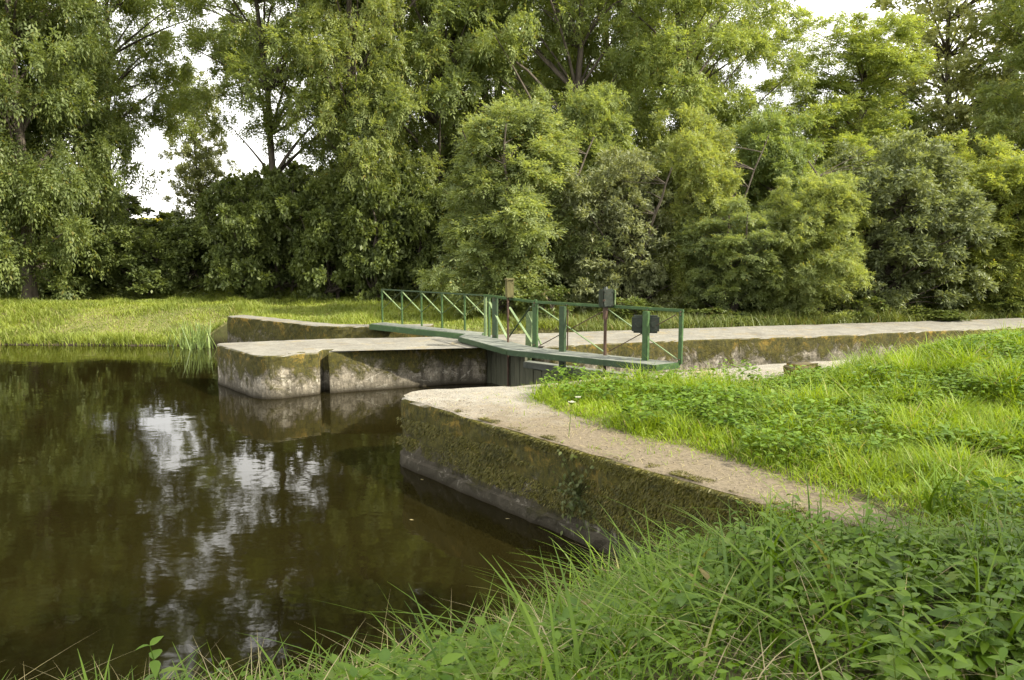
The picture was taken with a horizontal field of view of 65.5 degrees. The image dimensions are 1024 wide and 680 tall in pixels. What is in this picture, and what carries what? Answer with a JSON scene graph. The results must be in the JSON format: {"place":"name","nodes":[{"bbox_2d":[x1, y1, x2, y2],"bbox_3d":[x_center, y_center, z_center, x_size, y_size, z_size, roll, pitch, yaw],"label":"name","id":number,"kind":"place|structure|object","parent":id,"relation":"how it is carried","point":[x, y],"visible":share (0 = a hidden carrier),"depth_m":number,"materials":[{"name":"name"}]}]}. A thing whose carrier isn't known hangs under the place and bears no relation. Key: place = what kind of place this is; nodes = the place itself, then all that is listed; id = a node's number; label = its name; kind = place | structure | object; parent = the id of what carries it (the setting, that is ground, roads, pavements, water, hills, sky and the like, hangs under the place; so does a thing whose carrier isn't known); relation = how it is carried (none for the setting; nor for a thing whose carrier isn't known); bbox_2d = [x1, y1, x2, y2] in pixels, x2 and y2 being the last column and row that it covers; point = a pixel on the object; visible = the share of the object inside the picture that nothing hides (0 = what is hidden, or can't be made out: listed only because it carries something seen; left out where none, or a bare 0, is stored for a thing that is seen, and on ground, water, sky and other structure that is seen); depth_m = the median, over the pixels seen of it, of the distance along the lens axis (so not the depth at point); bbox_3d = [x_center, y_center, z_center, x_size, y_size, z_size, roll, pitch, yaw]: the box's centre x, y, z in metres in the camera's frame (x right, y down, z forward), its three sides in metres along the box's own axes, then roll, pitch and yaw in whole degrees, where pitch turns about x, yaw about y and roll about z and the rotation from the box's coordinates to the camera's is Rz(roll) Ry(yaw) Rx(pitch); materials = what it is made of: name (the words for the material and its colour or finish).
{"place":"outdoors","nodes":[
{"label":"outdoors","id":0,"kind":"place"},
{"bbox_2d":[0,345,626,679],"bbox_3d":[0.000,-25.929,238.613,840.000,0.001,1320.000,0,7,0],"label":"water","id":1,"kind":"structure","parent":0,"point":[179,497],"depth_m":8.17,"materials":[{"name":"brown liquid"}]},
{"bbox_2d":[160,314,223,349],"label":"reed clump","id":2,"kind":"object","parent":1,"relation":"in","point":[204,342],"visible":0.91,"depth_m":22.21,"materials":[{"name":"green plant"}]},
{"bbox_2d":[0,273,1023,679],"bbox_3d":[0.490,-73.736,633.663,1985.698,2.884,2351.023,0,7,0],"label":"ground","id":3,"kind":"structure","parent":0,"point":[218,335],"depth_m":7.12,"materials":[{"name":"green plant"}]},
{"bbox_2d":[0,218,67,295],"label":"shrub","id":4,"kind":"object","parent":3,"relation":"on","point":[7,284],"visible":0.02,"depth_m":29.06,"materials":[{"name":"green plant"}]},
{"bbox_2d":[17,3,77,172],"bbox_3d":[-27.606,-12.855,36.950,15.991,20.763,14.871,-3,7,-21],"label":"maple tree","id":5,"kind":"object","parent":3,"relation":"on","point":[52,128],"depth_m":39.85,"materials":[{"name":"green plant"}]},
{"bbox_2d":[14,212,143,296],"bbox_3d":[-16.957,-3.170,30.648,5.533,3.724,4.448,0,7,-2],"label":"shrub","id":6,"kind":"object","parent":3,"relation":"on","point":[94,277],"visible":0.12,"depth_m":29.96,"materials":[{"name":"green plant"}]},
{"bbox_2d":[0,0,164,300],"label":"maple tree","id":7,"kind":"object","parent":3,"relation":"on","point":[32,192],"visible":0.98,"depth_m":27.60,"materials":[{"name":"green plant"}]},
{"bbox_2d":[1,0,244,181],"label":"ash tree","id":8,"kind":"object","parent":3,"relation":"on","point":[174,75],"visible":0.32,"depth_m":35.31,"materials":[{"name":"green plant"}]},
{"bbox_2d":[75,224,198,296],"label":"shrub","id":9,"kind":"object","parent":3,"relation":"on","point":[129,268],"visible":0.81,"depth_m":29.14,"materials":[{"name":"green plant"}]},
{"bbox_2d":[80,193,199,240],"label":"shrub","id":10,"kind":"object","parent":3,"relation":"on","point":[139,210],"visible":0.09,"depth_m":40.34,"materials":[{"name":"green plant"}]},
{"bbox_2d":[120,218,227,294],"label":"shrub","id":11,"kind":"object","parent":3,"relation":"on","point":[186,231],"visible":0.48,"depth_m":29.47,"materials":[{"name":"green plant"}]},
{"bbox_2d":[155,216,208,269],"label":"shrub","id":12,"kind":"object","parent":3,"relation":"on","point":[184,218],"depth_m":40.27,"materials":[{"name":"green plant"}]},
{"bbox_2d":[156,65,243,220],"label":"poplar tree","id":13,"kind":"object","parent":3,"relation":"on","point":[198,180],"visible":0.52,"depth_m":44.33,"materials":[{"name":"green plant"}]},
{"bbox_2d":[196,639,237,679],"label":"grass clump","id":14,"kind":"object","parent":3,"relation":"on","point":[213,664],"visible":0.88,"depth_m":4.77,"materials":[{"name":"green plant"}]},
{"bbox_2d":[0,281,439,302],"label":"hedge foot weeds","id":15,"kind":"object","parent":3,"relation":"on","point":[211,294],"visible":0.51,"depth_m":29.29,"materials":[{"name":"green plant"}]},
{"bbox_2d":[194,178,292,299],"bbox_3d":[-9.916,-3.501,29.582,3.587,4.947,4.462,-1,7,-11],"label":"shrub","id":16,"kind":"object","parent":3,"relation":"on","point":[229,228],"visible":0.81,"depth_m":28.75,"materials":[{"name":"green plant"}]},
{"bbox_2d":[198,157,315,229],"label":"shrub","id":17,"kind":"object","parent":3,"relation":"on","point":[233,177],"visible":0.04,"depth_m":37.96,"materials":[{"name":"green plant"}]},
{"bbox_2d":[131,0,408,280],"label":"ash tree","id":18,"kind":"object","parent":3,"relation":"on","point":[247,63],"visible":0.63,"depth_m":29.39,"materials":[{"name":"green plant"}]},
{"bbox_2d":[218,164,332,296],"bbox_3d":[-8.603,-3.838,30.487,4.990,5.528,4.011,-2,7,-15],"label":"shrub","id":19,"kind":"object","parent":3,"relation":"on","point":[269,190],"visible":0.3,"depth_m":29.23,"materials":[{"name":"green plant"}]},
{"bbox_2d":[0,275,572,345],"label":"bank grass","id":20,"kind":"structure","parent":3,"relation":"on","point":[343,306],"depth_m":25.02,"materials":[{"name":"green plant"}]},
{"bbox_2d":[269,170,370,302],"bbox_3d":[-6.590,-3.516,29.589,4.827,5.321,3.880,-7,10,-44],"label":"shrub","id":21,"kind":"object","parent":3,"relation":"on","point":[315,241],"visible":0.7,"depth_m":28.31,"materials":[{"name":"green plant"}]},
{"bbox_2d":[227,315,433,342],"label":"retaining wall","id":22,"kind":"structure","parent":3,"relation":"on","point":[245,328],"depth_m":20.67,"materials":[{"name":"concrete"}]},
{"bbox_2d":[304,158,385,190],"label":"shrub","id":23,"kind":"object","parent":3,"relation":"on","point":[307,175],"depth_m":36.84,"materials":[{"name":"green plant"}]},
{"bbox_2d":[274,0,453,295],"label":"ash tree","id":24,"kind":"object","parent":3,"relation":"on","point":[384,23],"visible":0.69,"depth_m":27.28,"materials":[{"name":"green plant"}]},
{"bbox_2d":[327,158,430,303],"bbox_3d":[-4.926,-3.636,28.990,3.814,5.828,4.745,-2,7,-13],"label":"shrub","id":25,"kind":"object","parent":3,"relation":"on","point":[375,240],"visible":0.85,"depth_m":27.81,"materials":[{"name":"green plant"}]},
{"bbox_2d":[311,0,546,289],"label":"ash tree","id":26,"kind":"object","parent":3,"relation":"on","point":[455,38],"visible":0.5,"depth_m":28.50,"materials":[{"name":"green plant"}]},
{"bbox_2d":[391,182,467,301],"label":"shrub","id":27,"kind":"object","parent":3,"relation":"on","point":[429,219],"visible":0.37,"depth_m":28.34,"materials":[{"name":"green plant"}]},
{"bbox_2d":[430,231,471,303],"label":"shrub","id":28,"kind":"object","parent":3,"relation":"on","point":[436,253],"visible":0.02,"depth_m":27.72,"materials":[{"name":"green plant"}]},
{"bbox_2d":[396,0,589,153],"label":"ash tree","id":29,"kind":"object","parent":3,"relation":"on","point":[531,63],"visible":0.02,"depth_m":36.94,"materials":[{"name":"green plant"}]},
{"bbox_2d":[2,464,1023,679],"bbox_3d":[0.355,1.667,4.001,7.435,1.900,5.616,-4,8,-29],"label":"foreground grass","id":30,"kind":"structure","parent":3,"relation":"on","point":[577,658],"depth_m":3.66,"materials":[{"name":"green plant"}]},
{"bbox_2d":[410,93,615,317],"bbox_3d":[0.421,-3.664,23.434,5.626,6.718,6.359,3,8,26],"label":"young ash","id":31,"kind":"object","parent":3,"relation":"on","point":[510,226],"visible":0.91,"depth_m":22.17,"materials":[{"name":"green plant"}]},
{"bbox_2d":[514,281,573,319],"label":"bush","id":32,"kind":"object","parent":3,"relation":"on","point":[540,293],"visible":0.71,"depth_m":21.69,"materials":[{"name":"green plant"}]},
{"bbox_2d":[457,0,678,191],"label":"ash tree","id":33,"kind":"object","parent":3,"relation":"on","point":[630,29],"visible":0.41,"depth_m":29.25,"materials":[{"name":"green plant"}]},
{"bbox_2d":[136,493,1023,679],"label":"nettle bed","id":34,"kind":"object","parent":3,"relation":"on","point":[983,660],"visible":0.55,"depth_m":3.66,"materials":[{"name":"green plant"}]},
{"bbox_2d":[138,515,1023,679],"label":"weeds","id":35,"kind":"object","parent":3,"relation":"on","point":[451,655],"visible":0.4,"depth_m":3.44,"materials":[{"name":"green plant"}]},
{"bbox_2d":[527,76,641,298],"bbox_3d":[2.308,-4.626,26.687,4.339,8.138,5.151,-2,7,-15],"label":"young ash","id":36,"kind":"object","parent":3,"relation":"on","point":[585,111],"visible":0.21,"depth_m":25.64,"materials":[{"name":"green plant"}]},
{"bbox_2d":[217,318,1023,398],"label":"lock pier","id":37,"kind":"structure","parent":3,"relation":"on","point":[267,370],"depth_m":16.73,"materials":[{"name":"concrete"}]},
{"bbox_2d":[369,289,483,338],"bbox_3d":[-2.071,-0.631,18.570,3.642,0.975,0.529,6,9,41],"label":"sluice footbridge","id":38,"kind":"object","parent":37,"relation":"on","point":[420,330],"visible":0.9,"depth_m":18.55,"materials":[{"name":"green metal"}]},
{"bbox_2d":[535,358,558,363],"bbox_3d":[0.751,0.398,15.712,0.585,0.211,0.419,2,7,13],"label":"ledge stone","id":39,"kind":"object","parent":37,"relation":"on","point":[547,361],"visible":0.12,"depth_m":15.53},
{"bbox_2d":[487,350,631,386],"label":"lock gate","id":40,"kind":"structure","parent":37,"relation":"attached to","point":[523,370],"depth_m":15.58,"materials":[{"name":"grey wood"}]},
{"bbox_2d":[458,294,683,378],"bbox_3d":[0.469,-0.060,15.030,1.265,1.410,5.935,-6,9,-39],"label":"lock footbridge","id":41,"kind":"object","parent":37,"relation":"on","point":[561,355],"visible":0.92,"depth_m":14.45,"materials":[{"name":"green metal"}]},
{"bbox_2d":[504,278,514,386],"bbox_3d":[-0.048,-0.115,15.849,0.180,2.223,0.192,-1,7,-11],"label":"paddle gear","id":42,"kind":"object","parent":41,"relation":"attached to","point":[509,287],"visible":0.98,"depth_m":15.75,"materials":[{"name":"metal"}]},
{"bbox_2d":[525,311,541,360],"bbox_3d":[0.424,0.047,15.772,0.378,1.220,0.087,4,8,28],"label":"gate stay","id":43,"kind":"object","parent":41,"relation":"attached to","point":[528,325],"visible":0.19,"depth_m":15.75,"materials":[{"name":"green paint"}]},
{"bbox_2d":[599,287,615,376],"bbox_3d":[1.649,0.098,13.958,0.260,2.055,0.259,-2,7,-19],"label":"paddle gear","id":44,"kind":"object","parent":41,"relation":"attached to","point":[607,297],"visible":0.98,"depth_m":13.84,"materials":[{"name":"metal"}]},
{"bbox_2d":[632,311,659,373],"bbox_3d":[2.253,0.217,13.490,0.460,1.430,0.250,1,7,8],"label":"paddle gear","id":45,"kind":"object","parent":41,"relation":"attached to","point":[645,323],"visible":0.86,"depth_m":13.39,"materials":[{"name":"green paint"}]},
{"bbox_2d":[552,146,690,313],"bbox_3d":[3.330,-2.975,23.491,3.980,5.270,4.400,2,7,16],"label":"willow bush","id":46,"kind":"object","parent":3,"relation":"on","point":[622,222],"visible":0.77,"depth_m":22.49,"materials":[{"name":"green plant"}]},
{"bbox_2d":[597,295,661,322],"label":"bush","id":47,"kind":"object","parent":3,"relation":"on","point":[634,301],"visible":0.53,"depth_m":21.25,"materials":[{"name":"green plant"}]},
{"bbox_2d":[554,0,735,164],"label":"ash tree","id":48,"kind":"object","parent":3,"relation":"on","point":[606,61],"visible":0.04,"depth_m":35.90,"materials":[{"name":"green plant"}]},
{"bbox_2d":[400,359,948,569],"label":"mossy quay","id":49,"kind":"structure","parent":3,"relation":"on","point":[545,464],"depth_m":8.26,"materials":[{"name":"concrete"}]},
{"bbox_2d":[568,401,574,436],"bbox_3d":[0.612,0.843,8.232,0.071,0.430,0.079,-6,9,-41],"label":"cow parsley","id":50,"kind":"object","parent":49,"relation":"on","point":[570,402],"visible":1,"depth_m":8.22,"materials":[{"name":"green plant"}]},
{"bbox_2d":[552,449,605,543],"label":"hanging weed","id":51,"kind":"object","parent":49,"relation":"attached to","point":[577,493],"visible":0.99,"depth_m":7.79,"materials":[{"name":"green plant"}]},
{"bbox_2d":[396,398,862,554],"bbox_3d":[0.658,1.408,7.939,0.267,0.744,6.925,-5,9,-38],"label":"wall moss","id":52,"kind":"object","parent":49,"relation":"attached to","point":[686,491],"depth_m":7.45,"materials":[{"name":"green plant"}]},
{"bbox_2d":[408,374,935,528],"bbox_3d":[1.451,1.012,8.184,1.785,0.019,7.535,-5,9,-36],"label":"gravel","id":53,"kind":"structure","parent":49,"relation":"on","point":[649,450],"depth_m":7.63,"materials":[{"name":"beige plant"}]},
{"bbox_2d":[685,364,721,376],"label":"grass tuft","id":54,"kind":"object","parent":49,"relation":"on","point":[703,372],"visible":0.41,"depth_m":12.10,"materials":[{"name":"green plant"}]},
{"bbox_2d":[728,489,813,526],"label":"grass tuft","id":55,"kind":"object","parent":49,"relation":"on","point":[768,511],"visible":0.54,"depth_m":5.89,"materials":[{"name":"green plant"}]},
{"bbox_2d":[783,361,820,375],"bbox_3d":[4.356,0.498,11.965,0.520,0.323,0.358,-3,7,-23],"label":"boulder","id":56,"kind":"object","parent":49,"relation":"on","point":[786,367],"visible":0.34,"depth_m":11.87,"materials":[{"name":"beige stone"}]},
{"bbox_2d":[805,475,878,504],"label":"grass tuft","id":57,"kind":"object","parent":49,"relation":"on","point":[835,496],"visible":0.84,"depth_m":6.25,"materials":[{"name":"green plant"}]},
{"bbox_2d":[563,0,820,175],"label":"ash tree","id":58,"kind":"object","parent":3,"relation":"on","point":[751,42],"visible":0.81,"depth_m":28.17,"materials":[{"name":"green plant"}]},
{"bbox_2d":[636,102,768,309],"bbox_3d":[5.373,-3.739,23.831,3.952,6.783,3.989,5,9,37],"label":"young ash","id":59,"kind":"object","parent":3,"relation":"on","point":[692,157],"visible":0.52,"depth_m":22.65,"materials":[{"name":"green plant"}]},
{"bbox_2d":[684,306,736,319],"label":"bush","id":60,"kind":"object","parent":3,"relation":"on","point":[705,311],"visible":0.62,"depth_m":21.32,"materials":[{"name":"green plant"}]},
{"bbox_2d":[669,196,789,315],"bbox_3d":[6.086,-2.197,22.465,3.412,3.741,4.050,-1,7,-9],"label":"young ash","id":61,"kind":"object","parent":3,"relation":"on","point":[738,261],"visible":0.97,"depth_m":21.58,"materials":[{"name":"green plant"}]},
{"bbox_2d":[713,312,768,326],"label":"grass","id":62,"kind":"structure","parent":3,"relation":"on","point":[737,316],"depth_m":20.77,"materials":[{"name":"green plant"}]},
{"bbox_2d":[463,317,1023,534],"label":"meadow grass","id":63,"kind":"structure","parent":3,"relation":"on","point":[969,413],"depth_m":8.12,"materials":[{"name":"green plant"}]},
{"bbox_2d":[710,105,836,295],"bbox_3d":[8.483,-4.183,26.636,4.839,7.145,4.076,-1,7,-12],"label":"young ash","id":64,"kind":"object","parent":3,"relation":"on","point":[782,153],"visible":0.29,"depth_m":25.61,"materials":[{"name":"green plant"}]},
{"bbox_2d":[539,327,1023,530],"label":"meadow weeds","id":65,"kind":"object","parent":3,"relation":"on","point":[731,392],"visible":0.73,"depth_m":8.69,"materials":[{"name":"green plant"}]},
{"bbox_2d":[760,168,876,323],"bbox_3d":[8.346,-2.434,21.797,3.200,4.499,3.798,-1,7,-9],"label":"young ash","id":66,"kind":"object","parent":3,"relation":"on","point":[820,249],"visible":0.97,"depth_m":21.09,"materials":[{"name":"green plant"}]},
{"bbox_2d":[715,1,940,221],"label":"ash tree","id":67,"kind":"object","parent":3,"relation":"on","point":[864,76],"visible":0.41,"depth_m":30.22,"materials":[{"name":"green plant"}]},
{"bbox_2d":[822,293,893,322],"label":"bush","id":68,"kind":"object","parent":3,"relation":"on","point":[877,307],"visible":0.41,"depth_m":21.70,"materials":[{"name":"green plant"}]},
{"bbox_2d":[829,349,895,374],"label":"grass tuft","id":69,"kind":"object","parent":3,"relation":"on","point":[852,357],"visible":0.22,"depth_m":10.97,"materials":[{"name":"green plant"}]},
{"bbox_2d":[822,84,989,170],"bbox_3d":[18.655,-7.553,39.715,9.306,10.414,8.433,-2,7,-16],"label":"ash tree","id":70,"kind":"object","parent":3,"relation":"on","point":[914,118],"visible":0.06,"depth_m":37.74,"materials":[{"name":"green plant"}]},
{"bbox_2d":[808,128,1012,319],"bbox_3d":[11.086,-3.087,22.830,4.718,5.734,5.216,-5,8,-36],"label":"willow bush","id":71,"kind":"object","parent":3,"relation":"on","point":[896,248],"visible":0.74,"depth_m":21.88,"materials":[{"name":"green plant"}]},
{"bbox_2d":[893,306,971,321],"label":"bush","id":72,"kind":"object","parent":3,"relation":"on","point":[949,315],"visible":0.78,"depth_m":21.67,"materials":[{"name":"green plant"}]},
{"bbox_2d":[864,0,1023,194],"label":"poplar tree","id":73,"kind":"object","parent":3,"relation":"on","point":[949,80],"visible":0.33,"depth_m":37.17,"materials":[{"name":"green plant"}]},
{"bbox_2d":[876,451,1023,525],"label":"grass tuft","id":74,"kind":"object","parent":3,"relation":"on","point":[954,502],"visible":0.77,"depth_m":5.74,"materials":[{"name":"green plant"}]},
{"bbox_2d":[905,129,1023,316],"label":"young ash","id":75,"kind":"object","parent":3,"relation":"on","point":[996,176],"visible":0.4,"depth_m":22.82,"materials":[{"name":"green plant"}]},
{"bbox_2d":[951,0,1023,155],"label":"ash tree","id":76,"kind":"object","parent":3,"relation":"on","point":[1001,124],"visible":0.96,"depth_m":33.47,"materials":[{"name":"green plant"}]},
{"bbox_2d":[982,189,1001,219],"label":"shrub","id":77,"kind":"object","parent":3,"relation":"on","point":[990,197],"depth_m":35.15,"materials":[{"name":"green plant"}]},
{"bbox_2d":[964,289,1023,317],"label":"bush","id":78,"kind":"object","parent":3,"relation":"on","point":[1007,304],"visible":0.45,"depth_m":22.62,"materials":[{"name":"green plant"}]},
{"bbox_2d":[986,200,1023,307],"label":"young ash","id":79,"kind":"object","parent":3,"relation":"on","point":[1020,211],"visible":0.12,"depth_m":23.00,"materials":[{"name":"green plant"}]},
{"bbox_2d":[17,0,1023,218],"label":"sky","id":80,"kind":"structure","parent":0,"point":[245,158],"materials":[{"name":"white"}]},
{"bbox_2d":[509,297,1023,331],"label":"wood edge grass","id":81,"kind":"structure","parent":0,"point":[596,322],"depth_m":21.00,"materials":[{"name":"green plant"}]}
]}

